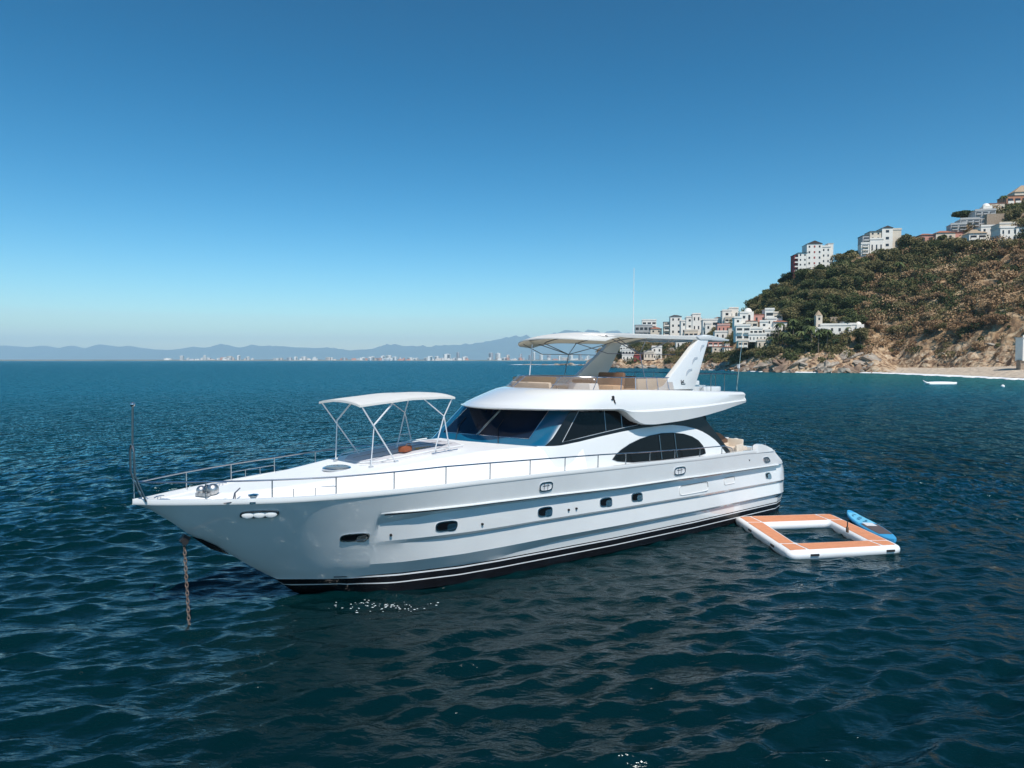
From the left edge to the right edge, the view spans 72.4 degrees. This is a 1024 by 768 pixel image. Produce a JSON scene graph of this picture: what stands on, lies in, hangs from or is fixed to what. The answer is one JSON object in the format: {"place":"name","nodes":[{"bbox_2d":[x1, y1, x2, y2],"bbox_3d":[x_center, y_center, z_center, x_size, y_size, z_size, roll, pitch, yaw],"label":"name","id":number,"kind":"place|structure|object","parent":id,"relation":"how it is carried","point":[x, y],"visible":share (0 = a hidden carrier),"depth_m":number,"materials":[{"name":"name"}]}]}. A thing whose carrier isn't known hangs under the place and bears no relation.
{"place":"outdoors","nodes":[
{"label":"outdoors","id":0,"kind":"place"},
{"bbox_2d":[0,360,587,360],"bbox_3d":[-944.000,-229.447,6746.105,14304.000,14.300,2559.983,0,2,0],"label":"coast","id":1,"kind":"structure","parent":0,"point":[286,360],"depth_m":5609.86},
{"bbox_2d":[0,330,620,359],"bbox_3d":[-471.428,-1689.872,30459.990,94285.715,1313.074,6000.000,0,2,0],"label":"mountains","id":2,"kind":"structure","parent":0,"point":[505,346],"depth_m":28116.25,"materials":[{"name":"stone"}]},
{"bbox_2d":[0,361,1023,767],"bbox_3d":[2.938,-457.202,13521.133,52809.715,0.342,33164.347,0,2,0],"label":"sea","id":3,"kind":"structure","parent":0,"point":[734,645],"depth_m":17.77,"materials":[{"name":"liquid"}]},
{"bbox_2d":[129,284,783,593],"bbox_3d":[0.579,1.018,24.307,24.642,10.900,6.076,-2,3,-38],"label":"motor yacht","id":4,"kind":"object","parent":3,"relation":"on","point":[593,457],"visible":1,"depth_m":21.33,"materials":[{"name":"white paint"}]},
{"bbox_2d":[182,545,190,624],"bbox_3d":[-7.953,5.129,17.142,0.085,2.544,0.989,-1,2,-32],"label":"anchor chain","id":5,"kind":"object","parent":4,"relation":"hanging from","point":[187,591],"visible":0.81,"depth_m":17.18,"materials":[{"name":"grey metal"}]},
{"bbox_2d":[398,443,411,451],"bbox_3d":[-3.236,1.915,21.195,0.262,0.270,0.420,1,2,23],"label":"beach bag","id":6,"kind":"object","parent":4,"relation":"on","point":[406,448],"visible":1,"depth_m":21.05,"materials":[{"name":"orange fabric"}]},
{"bbox_2d":[562,411,637,441],"bbox_3d":[3.001,1.326,23.362,3.718,0.952,0.172,-2,3,-38],"label":"side window","id":7,"kind":"structure","parent":4,"relation":"in","point":[585,423],"depth_m":23.17,"materials":[{"name":"black glass"}]},
{"bbox_2d":[612,433,705,461],"bbox_3d":[5.306,2.240,24.975,5.037,0.953,0.200,-2,3,-38],"label":"saloon window","id":8,"kind":"structure","parent":4,"relation":"in","point":[661,441],"depth_m":24.98,"materials":[{"name":"black glass"}]},
{"bbox_2d":[679,482,707,494],"bbox_3d":[6.629,3.808,25.503,1.650,0.341,0.079,-2,2,-38],"label":"shell door","id":9,"kind":"structure","parent":4,"relation":"in","point":[699,487],"depth_m":25.49,"materials":[{"name":"white plastic"}]},
{"bbox_2d":[724,477,734,484],"bbox_3d":[8.374,3.727,26.969,0.720,0.262,0.072,-2,3,-40],"label":"shell door","id":10,"kind":"structure","parent":4,"relation":"in","point":[731,480],"depth_m":26.97,"materials":[{"name":"white plastic"}]},
{"bbox_2d":[724,438,743,450],"bbox_3d":[8.956,2.593,28.438,0.720,0.708,0.681,2,3,43],"label":"deck chair","id":11,"kind":"object","parent":4,"relation":"on","point":[734,444],"visible":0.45,"depth_m":28.48,"materials":[{"name":"beige fabric"}]},
{"bbox_2d":[736,514,899,558],"bbox_3d":[10.841,5.436,25.273,4.196,0.342,5.732,0,2,0],"label":"inflatable dock","id":12,"kind":"object","parent":3,"relation":"on","point":[764,531],"visible":0.98,"depth_m":24.24,"materials":[{"name":"white plastic"}]},
{"bbox_2d":[701,369,1023,379],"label":"surf","id":13,"kind":"structure","parent":3,"relation":"on","point":[918,374],"depth_m":283.46,"materials":[{"name":"liquid"}]},
{"bbox_2d":[847,510,896,542],"bbox_3d":[13.560,5.348,26.549,0.749,0.240,4.300,0,2,6],"label":"paddle board","id":14,"kind":"object","parent":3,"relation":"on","point":[860,521],"visible":0.94,"depth_m":26.26,"materials":[{"name":"blue plastic"}]},
{"bbox_2d":[922,380,956,384],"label":"banana boat","id":15,"kind":"object","parent":3,"relation":"on","point":[933,383],"visible":0.98,"depth_m":183.43,"materials":[{"name":"white plastic"}]},
{"bbox_2d":[0,0,1023,349],"label":"sky","id":16,"kind":"structure","parent":0,"point":[175,174],"materials":[{"name":"blue"}]},
{"bbox_2d":[586,211,1023,377],"bbox_3d":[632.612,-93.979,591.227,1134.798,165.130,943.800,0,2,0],"label":"headland terrain","id":17,"kind":"structure","parent":0,"point":[968,364],"depth_m":339.94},
{"bbox_2d":[620,345,633,361],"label":"stacked white flats","id":18,"kind":"structure","parent":17,"relation":"on","point":[623,349],"depth_m":572.90,"materials":[{"name":"paint"}]},
{"bbox_2d":[634,319,661,334],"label":"white villa","id":19,"kind":"structure","parent":17,"relation":"on","point":[646,326],"depth_m":636.85,"materials":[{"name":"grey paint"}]},
{"bbox_2d":[643,346,661,359],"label":"shore villa","id":20,"kind":"object","parent":17,"relation":"on","point":[649,355],"visible":0.93,"depth_m":560.72,"materials":[{"name":"beige paint"}]},
{"bbox_2d":[663,315,681,334],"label":"tall white block","id":21,"kind":"structure","parent":17,"relation":"on","point":[671,326],"depth_m":621.96,"materials":[{"name":"paint"}]},
{"bbox_2d":[679,313,700,335],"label":"sloping facade building","id":22,"kind":"structure","parent":17,"relation":"on","point":[690,325],"depth_m":587.19,"materials":[{"name":"white paint"}]},
{"bbox_2d":[701,317,720,334],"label":"terrace villa","id":23,"kind":"object","parent":17,"relation":"on","point":[707,325],"visible":0.58,"depth_m":544.32,"materials":[{"name":"white paint"}]},
{"bbox_2d":[707,341,726,353],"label":"villa","id":24,"kind":"object","parent":17,"relation":"on","point":[716,346],"visible":0.48,"depth_m":465.82,"materials":[{"name":"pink paint"}]},
{"bbox_2d":[713,323,732,337],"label":"pink villa","id":25,"kind":"object","parent":17,"relation":"on","point":[723,330],"visible":0.65,"depth_m":483.79,"materials":[{"name":"paint"}]},
{"bbox_2d":[720,307,738,323],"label":"villa","id":26,"kind":"object","parent":17,"relation":"on","point":[728,314],"visible":0.58,"depth_m":537.02,"materials":[{"name":"white paint"}]},
{"bbox_2d":[743,298,757,307],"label":"tree","id":27,"kind":"object","parent":17,"relation":"on","point":[749,302],"visible":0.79,"depth_m":484.31,"materials":[{"name":"green plant"}]},
{"bbox_2d":[732,308,786,347],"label":"villa block","id":28,"kind":"structure","parent":17,"relation":"on","point":[748,325],"depth_m":401.43,"materials":[{"name":"white paint"}]},
{"bbox_2d":[761,290,774,298],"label":"tree","id":29,"kind":"object","parent":17,"relation":"on","point":[766,293],"visible":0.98,"depth_m":462.69,"materials":[{"name":"green plant"}]},
{"bbox_2d":[773,361,788,371],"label":"boulder","id":30,"kind":"object","parent":17,"relation":"on","point":[782,367],"visible":0.87,"depth_m":359.04,"materials":[{"name":"beige stone"}]},
{"bbox_2d":[775,285,790,296],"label":"tree","id":31,"kind":"object","parent":17,"relation":"on","point":[784,290],"visible":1,"depth_m":437.15,"materials":[{"name":"green plant"}]},
{"bbox_2d":[779,298,794,307],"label":"tree","id":32,"kind":"object","parent":17,"relation":"on","point":[787,302],"visible":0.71,"depth_m":413.36,"materials":[{"name":"green plant"}]},
{"bbox_2d":[778,307,801,318],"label":"tree","id":33,"kind":"object","parent":17,"relation":"on","point":[788,312],"visible":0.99,"depth_m":400.32,"materials":[{"name":"green plant"}]},
{"bbox_2d":[785,334,802,346],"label":"tree","id":34,"kind":"object","parent":17,"relation":"on","point":[791,337],"visible":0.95,"depth_m":372.81,"materials":[{"name":"green plant"}]},
{"bbox_2d":[786,321,809,329],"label":"tree","id":35,"kind":"object","parent":17,"relation":"on","point":[797,326],"visible":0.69,"depth_m":385.54,"materials":[{"name":"green plant"}]},
{"bbox_2d":[787,356,811,367],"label":"boulder","id":36,"kind":"object","parent":17,"relation":"on","point":[804,359],"visible":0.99,"depth_m":357.59,"materials":[{"name":"beige stone"}]},
{"bbox_2d":[793,268,807,283],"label":"tree","id":37,"kind":"object","parent":17,"relation":"on","point":[801,273],"visible":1,"depth_m":446.19,"materials":[{"name":"green plant"}]},
{"bbox_2d":[797,341,813,351],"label":"tree","id":38,"kind":"object","parent":17,"relation":"on","point":[806,344],"visible":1,"depth_m":364.63,"materials":[{"name":"green plant"}]},
{"bbox_2d":[800,280,813,287],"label":"tree","id":39,"kind":"object","parent":17,"relation":"on","point":[806,283],"visible":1,"depth_m":430.12,"materials":[{"name":"green plant"}]},
{"bbox_2d":[595,202,1023,364],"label":"green scrub","id":40,"kind":"object","parent":17,"relation":"on","point":[792,355],"visible":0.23,"depth_m":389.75,"materials":[{"name":"green plant"}]},
{"bbox_2d":[790,241,833,278],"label":"apartment tower","id":41,"kind":"structure","parent":17,"relation":"on","point":[812,254],"depth_m":462.08,"materials":[{"name":"white paint"}]},
{"bbox_2d":[803,299,820,308],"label":"tree","id":42,"kind":"object","parent":17,"relation":"on","point":[811,304],"visible":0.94,"depth_m":396.08,"materials":[{"name":"green plant"}]},
{"bbox_2d":[804,326,819,347],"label":"palm tree","id":43,"kind":"object","parent":17,"relation":"on","point":[808,328],"visible":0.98,"depth_m":363.31,"materials":[{"name":"green plant"}]},
{"bbox_2d":[807,288,822,299],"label":"tree","id":44,"kind":"object","parent":17,"relation":"on","point":[817,290],"visible":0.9,"depth_m":407.73,"materials":[{"name":"green plant"}]},
{"bbox_2d":[806,308,825,317],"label":"tree","id":45,"kind":"object","parent":17,"relation":"on","point":[811,314],"visible":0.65,"depth_m":388.20,"materials":[{"name":"green plant"}]},
{"bbox_2d":[814,310,822,326],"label":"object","id":46,"kind":"object","parent":17,"relation":"on","point":[818,315],"visible":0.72,"depth_m":378.93,"materials":[{"name":"beige paint"}]},
{"bbox_2d":[812,332,824,352],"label":"palm tree","id":47,"kind":"object","parent":17,"relation":"on","point":[816,335],"visible":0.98,"depth_m":362.53,"materials":[{"name":"green plant"}]},
{"bbox_2d":[814,279,827,288],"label":"tree","id":48,"kind":"object","parent":17,"relation":"on","point":[818,284],"visible":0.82,"depth_m":416.79,"materials":[{"name":"green plant"}]},
{"bbox_2d":[820,301,833,313],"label":"tree","id":49,"kind":"object","parent":17,"relation":"on","point":[828,306],"visible":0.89,"depth_m":388.00,"materials":[{"name":"green plant"}]},
{"bbox_2d":[822,278,838,288],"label":"tree","id":50,"kind":"object","parent":17,"relation":"on","point":[830,283],"visible":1,"depth_m":412.12,"materials":[{"name":"green plant"}]},
{"bbox_2d":[824,337,840,345],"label":"tree","id":51,"kind":"object","parent":17,"relation":"on","point":[830,340],"visible":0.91,"depth_m":362.80,"materials":[{"name":"green plant"}]},
{"bbox_2d":[824,293,841,303],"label":"tree","id":52,"kind":"object","parent":17,"relation":"on","point":[837,297],"visible":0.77,"depth_m":397.22,"materials":[{"name":"green plant"}]},
{"bbox_2d":[825,268,844,277],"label":"tree","id":53,"kind":"object","parent":17,"relation":"on","point":[831,273],"visible":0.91,"depth_m":422.86,"materials":[{"name":"green plant"}]},
{"bbox_2d":[830,253,844,260],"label":"tree","id":54,"kind":"object","parent":17,"relation":"on","point":[837,256],"visible":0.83,"depth_m":456.66,"materials":[{"name":"green plant"}]},
{"bbox_2d":[812,320,863,336],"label":"long villa","id":55,"kind":"object","parent":17,"relation":"on","point":[837,328],"visible":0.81,"depth_m":374.32,"materials":[{"name":"white paint"}]},
{"bbox_2d":[831,264,847,272],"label":"tree","id":56,"kind":"object","parent":17,"relation":"on","point":[840,268],"visible":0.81,"depth_m":422.30,"materials":[{"name":"green plant"}]},
{"bbox_2d":[837,308,856,315],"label":"tree","id":57,"kind":"object","parent":17,"relation":"on","point":[846,311],"visible":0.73,"depth_m":383.43,"materials":[{"name":"green plant"}]},
{"bbox_2d":[840,276,854,284],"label":"tree","id":58,"kind":"object","parent":17,"relation":"on","point":[846,279],"visible":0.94,"depth_m":409.60,"materials":[{"name":"green plant"}]},
{"bbox_2d":[838,261,856,272],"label":"tree","id":59,"kind":"object","parent":17,"relation":"on","point":[844,263],"visible":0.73,"depth_m":422.63,"materials":[{"name":"green plant"}]},
{"bbox_2d":[839,296,857,307],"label":"tree","id":60,"kind":"object","parent":17,"relation":"on","point":[848,301],"visible":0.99,"depth_m":387.69,"materials":[{"name":"green plant"}]},
{"bbox_2d":[841,316,857,322],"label":"tree","id":61,"kind":"object","parent":17,"relation":"on","point":[851,320],"visible":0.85,"depth_m":374.82,"materials":[{"name":"green plant"}]},
{"bbox_2d":[843,252,858,258],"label":"tree","id":62,"kind":"object","parent":17,"relation":"on","point":[852,255],"visible":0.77,"depth_m":443.18,"materials":[{"name":"green plant"}]},
{"bbox_2d":[847,267,864,275],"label":"tree","id":63,"kind":"object","parent":17,"relation":"on","point":[854,271],"visible":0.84,"depth_m":413.79,"materials":[{"name":"green plant"}]},
{"bbox_2d":[846,312,866,323],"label":"tree","id":64,"kind":"object","parent":17,"relation":"on","point":[860,318],"visible":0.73,"depth_m":376.29,"materials":[{"name":"green plant"}]},
{"bbox_2d":[853,275,863,285],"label":"tree","id":65,"kind":"object","parent":17,"relation":"on","point":[858,280],"visible":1,"depth_m":406.77,"materials":[{"name":"green plant"}]},
{"bbox_2d":[848,327,869,343],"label":"tree","id":66,"kind":"object","parent":17,"relation":"on","point":[859,332],"visible":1,"depth_m":359.72,"materials":[{"name":"green plant"}]},
{"bbox_2d":[855,261,873,269],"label":"tree","id":67,"kind":"object","parent":17,"relation":"on","point":[864,265],"visible":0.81,"depth_m":418.15,"materials":[{"name":"green plant"}]},
{"bbox_2d":[860,271,874,279],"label":"tree","id":68,"kind":"object","parent":17,"relation":"on","point":[868,275],"visible":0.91,"depth_m":409.67,"materials":[{"name":"green plant"}]},
{"bbox_2d":[860,353,881,361],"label":"boulder","id":69,"kind":"object","parent":17,"relation":"on","point":[871,357],"visible":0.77,"depth_m":347.31,"materials":[{"name":"beige stone"}]},
{"bbox_2d":[867,260,883,271],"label":"tree","id":70,"kind":"object","parent":17,"relation":"on","point":[875,265],"visible":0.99,"depth_m":415.76,"materials":[{"name":"green plant"}]},
{"bbox_2d":[857,226,901,256],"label":"apartment block","id":71,"kind":"structure","parent":17,"relation":"on","point":[886,237],"depth_m":443.53,"materials":[{"name":"white paint"}]},
{"bbox_2d":[878,248,899,256],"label":"tree","id":72,"kind":"object","parent":17,"relation":"on","point":[890,251],"visible":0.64,"depth_m":421.21,"materials":[{"name":"green plant"}]},
{"bbox_2d":[880,252,898,261],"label":"tree","id":73,"kind":"object","parent":17,"relation":"on","point":[889,256],"visible":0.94,"depth_m":419.47,"materials":[{"name":"green plant"}]},
{"bbox_2d":[880,261,898,267],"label":"tree","id":74,"kind":"object","parent":17,"relation":"on","point":[886,263],"visible":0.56,"depth_m":413.29,"materials":[{"name":"green plant"}]},
{"bbox_2d":[885,325,901,336],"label":"tree","id":75,"kind":"object","parent":17,"relation":"on","point":[892,329],"visible":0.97,"depth_m":366.11,"materials":[{"name":"green plant"}]},
{"bbox_2d":[892,302,910,309],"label":"tree","id":76,"kind":"object","parent":17,"relation":"on","point":[896,305],"visible":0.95,"depth_m":372.69,"materials":[{"name":"green plant"}]},
{"bbox_2d":[895,234,915,246],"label":"tree","id":77,"kind":"object","parent":17,"relation":"on","point":[905,239],"visible":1,"depth_m":434.43,"materials":[{"name":"green plant"}]},
{"bbox_2d":[896,253,917,263],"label":"tree","id":78,"kind":"object","parent":17,"relation":"on","point":[906,258],"visible":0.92,"depth_m":411.22,"materials":[{"name":"green plant"}]},
{"bbox_2d":[900,269,917,278],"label":"dry tree","id":79,"kind":"object","parent":17,"relation":"on","point":[909,273],"visible":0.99,"depth_m":394.66,"materials":[{"name":"brown plant"}]},
{"bbox_2d":[906,295,922,305],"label":"dry tree","id":80,"kind":"object","parent":17,"relation":"on","point":[915,299],"visible":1,"depth_m":372.24,"materials":[{"name":"brown plant"}]},
{"bbox_2d":[907,246,931,253],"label":"tree","id":81,"kind":"object","parent":17,"relation":"on","point":[921,249],"visible":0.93,"depth_m":419.93,"materials":[{"name":"green plant"}]},
{"bbox_2d":[924,319,942,332],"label":"dry tree","id":82,"kind":"object","parent":17,"relation":"on","point":[932,323],"visible":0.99,"depth_m":344.29,"materials":[{"name":"brown plant"}]},
{"bbox_2d":[918,230,968,240],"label":"arched villa","id":83,"kind":"object","parent":17,"relation":"on","point":[940,233],"visible":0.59,"depth_m":445.87,"materials":[{"name":"pink paint"}]},
{"bbox_2d":[938,248,954,254],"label":"tree","id":84,"kind":"object","parent":17,"relation":"on","point":[947,251],"visible":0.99,"depth_m":405.04,"materials":[{"name":"green plant"}]},
{"bbox_2d":[944,236,966,250],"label":"tree","id":85,"kind":"object","parent":17,"relation":"on","point":[956,243],"visible":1,"depth_m":402.43,"materials":[{"name":"green plant"}]},
{"bbox_2d":[947,324,964,335],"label":"dry tree","id":86,"kind":"object","parent":17,"relation":"on","point":[953,327],"visible":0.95,"depth_m":333.45,"materials":[{"name":"brown plant"}]},
{"bbox_2d":[951,210,974,217],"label":"tree","id":87,"kind":"object","parent":17,"relation":"on","point":[962,214],"visible":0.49,"depth_m":458.12,"materials":[{"name":"green plant"}]},
{"bbox_2d":[961,295,976,304],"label":"dry tree","id":88,"kind":"object","parent":17,"relation":"on","point":[966,299],"visible":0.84,"depth_m":344.06,"materials":[{"name":"brown plant"}]},
{"bbox_2d":[961,266,979,275],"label":"dry tree","id":89,"kind":"object","parent":17,"relation":"on","point":[968,269],"visible":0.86,"depth_m":369.36,"materials":[{"name":"brown plant"}]},
{"bbox_2d":[946,203,996,231],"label":"terraced building","id":90,"kind":"structure","parent":17,"relation":"on","point":[976,217],"depth_m":445.43,"materials":[{"name":"grey paint"}]},
{"bbox_2d":[963,317,986,327],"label":"dry tree","id":91,"kind":"object","parent":17,"relation":"on","point":[970,320],"visible":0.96,"depth_m":325.79,"materials":[{"name":"brown plant"}]},
{"bbox_2d":[962,225,992,240],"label":"thatched villa","id":92,"kind":"object","parent":17,"relation":"on","point":[981,231],"visible":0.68,"depth_m":409.18,"materials":[{"name":"white paint"}]},
{"bbox_2d":[974,240,995,248],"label":"tree","id":93,"kind":"object","parent":17,"relation":"on","point":[980,244],"visible":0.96,"depth_m":389.76,"materials":[{"name":"green plant"}]},
{"bbox_2d":[975,298,996,311],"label":"dry tree","id":94,"kind":"object","parent":17,"relation":"on","point":[988,304],"visible":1,"depth_m":329.23,"materials":[{"name":"brown plant"}]},
{"bbox_2d":[977,260,998,271],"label":"dry tree","id":95,"kind":"object","parent":17,"relation":"on","point":[987,264],"visible":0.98,"depth_m":364.67,"materials":[{"name":"brown plant"}]},
{"bbox_2d":[976,291,999,301],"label":"dry tree","id":96,"kind":"object","parent":17,"relation":"on","point":[986,296],"visible":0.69,"depth_m":334.05,"materials":[{"name":"brown plant"}]},
{"bbox_2d":[988,313,1008,330],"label":"dry tree","id":97,"kind":"object","parent":17,"relation":"on","point":[999,319],"visible":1,"depth_m":314.68,"materials":[{"name":"brown plant"}]},
{"bbox_2d":[990,248,1008,256],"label":"dry tree","id":98,"kind":"object","parent":17,"relation":"on","point":[1002,252],"visible":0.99,"depth_m":372.78,"materials":[{"name":"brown plant"}]},
{"bbox_2d":[984,213,1023,224],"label":"retaining wall","id":99,"kind":"structure","parent":17,"relation":"on","point":[992,219],"depth_m":421.96,"materials":[{"name":"concrete"}]},
{"bbox_2d":[990,222,1023,240],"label":"domed villa","id":100,"kind":"object","parent":17,"relation":"on","point":[1005,229],"visible":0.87,"depth_m":390.53,"materials":[{"name":"beige paint"}]},
{"bbox_2d":[997,239,1017,253],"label":"tree","id":101,"kind":"object","parent":17,"relation":"on","point":[1006,243],"visible":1,"depth_m":373.20,"materials":[{"name":"green plant"}]},
{"bbox_2d":[997,185,1023,205],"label":"hilltop house","id":102,"kind":"structure","parent":17,"relation":"on","point":[1015,195],"depth_m":481.57,"materials":[{"name":"paint"}]},
{"bbox_2d":[1004,207,1023,219],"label":"tree","id":103,"kind":"object","parent":17,"relation":"on","point":[1015,213],"visible":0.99,"depth_m":416.80,"materials":[{"name":"green plant"}]},
{"bbox_2d":[1010,253,1023,260],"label":"dry tree","id":104,"kind":"object","parent":17,"relation":"on","point":[1017,256],"visible":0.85,"depth_m":356.25,"materials":[{"name":"brown plant"}]},
{"bbox_2d":[1015,335,1023,369],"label":"beach tower","id":105,"kind":"structure","parent":17,"relation":"on","point":[1019,352],"depth_m":269.39,"materials":[{"name":"white paint"}]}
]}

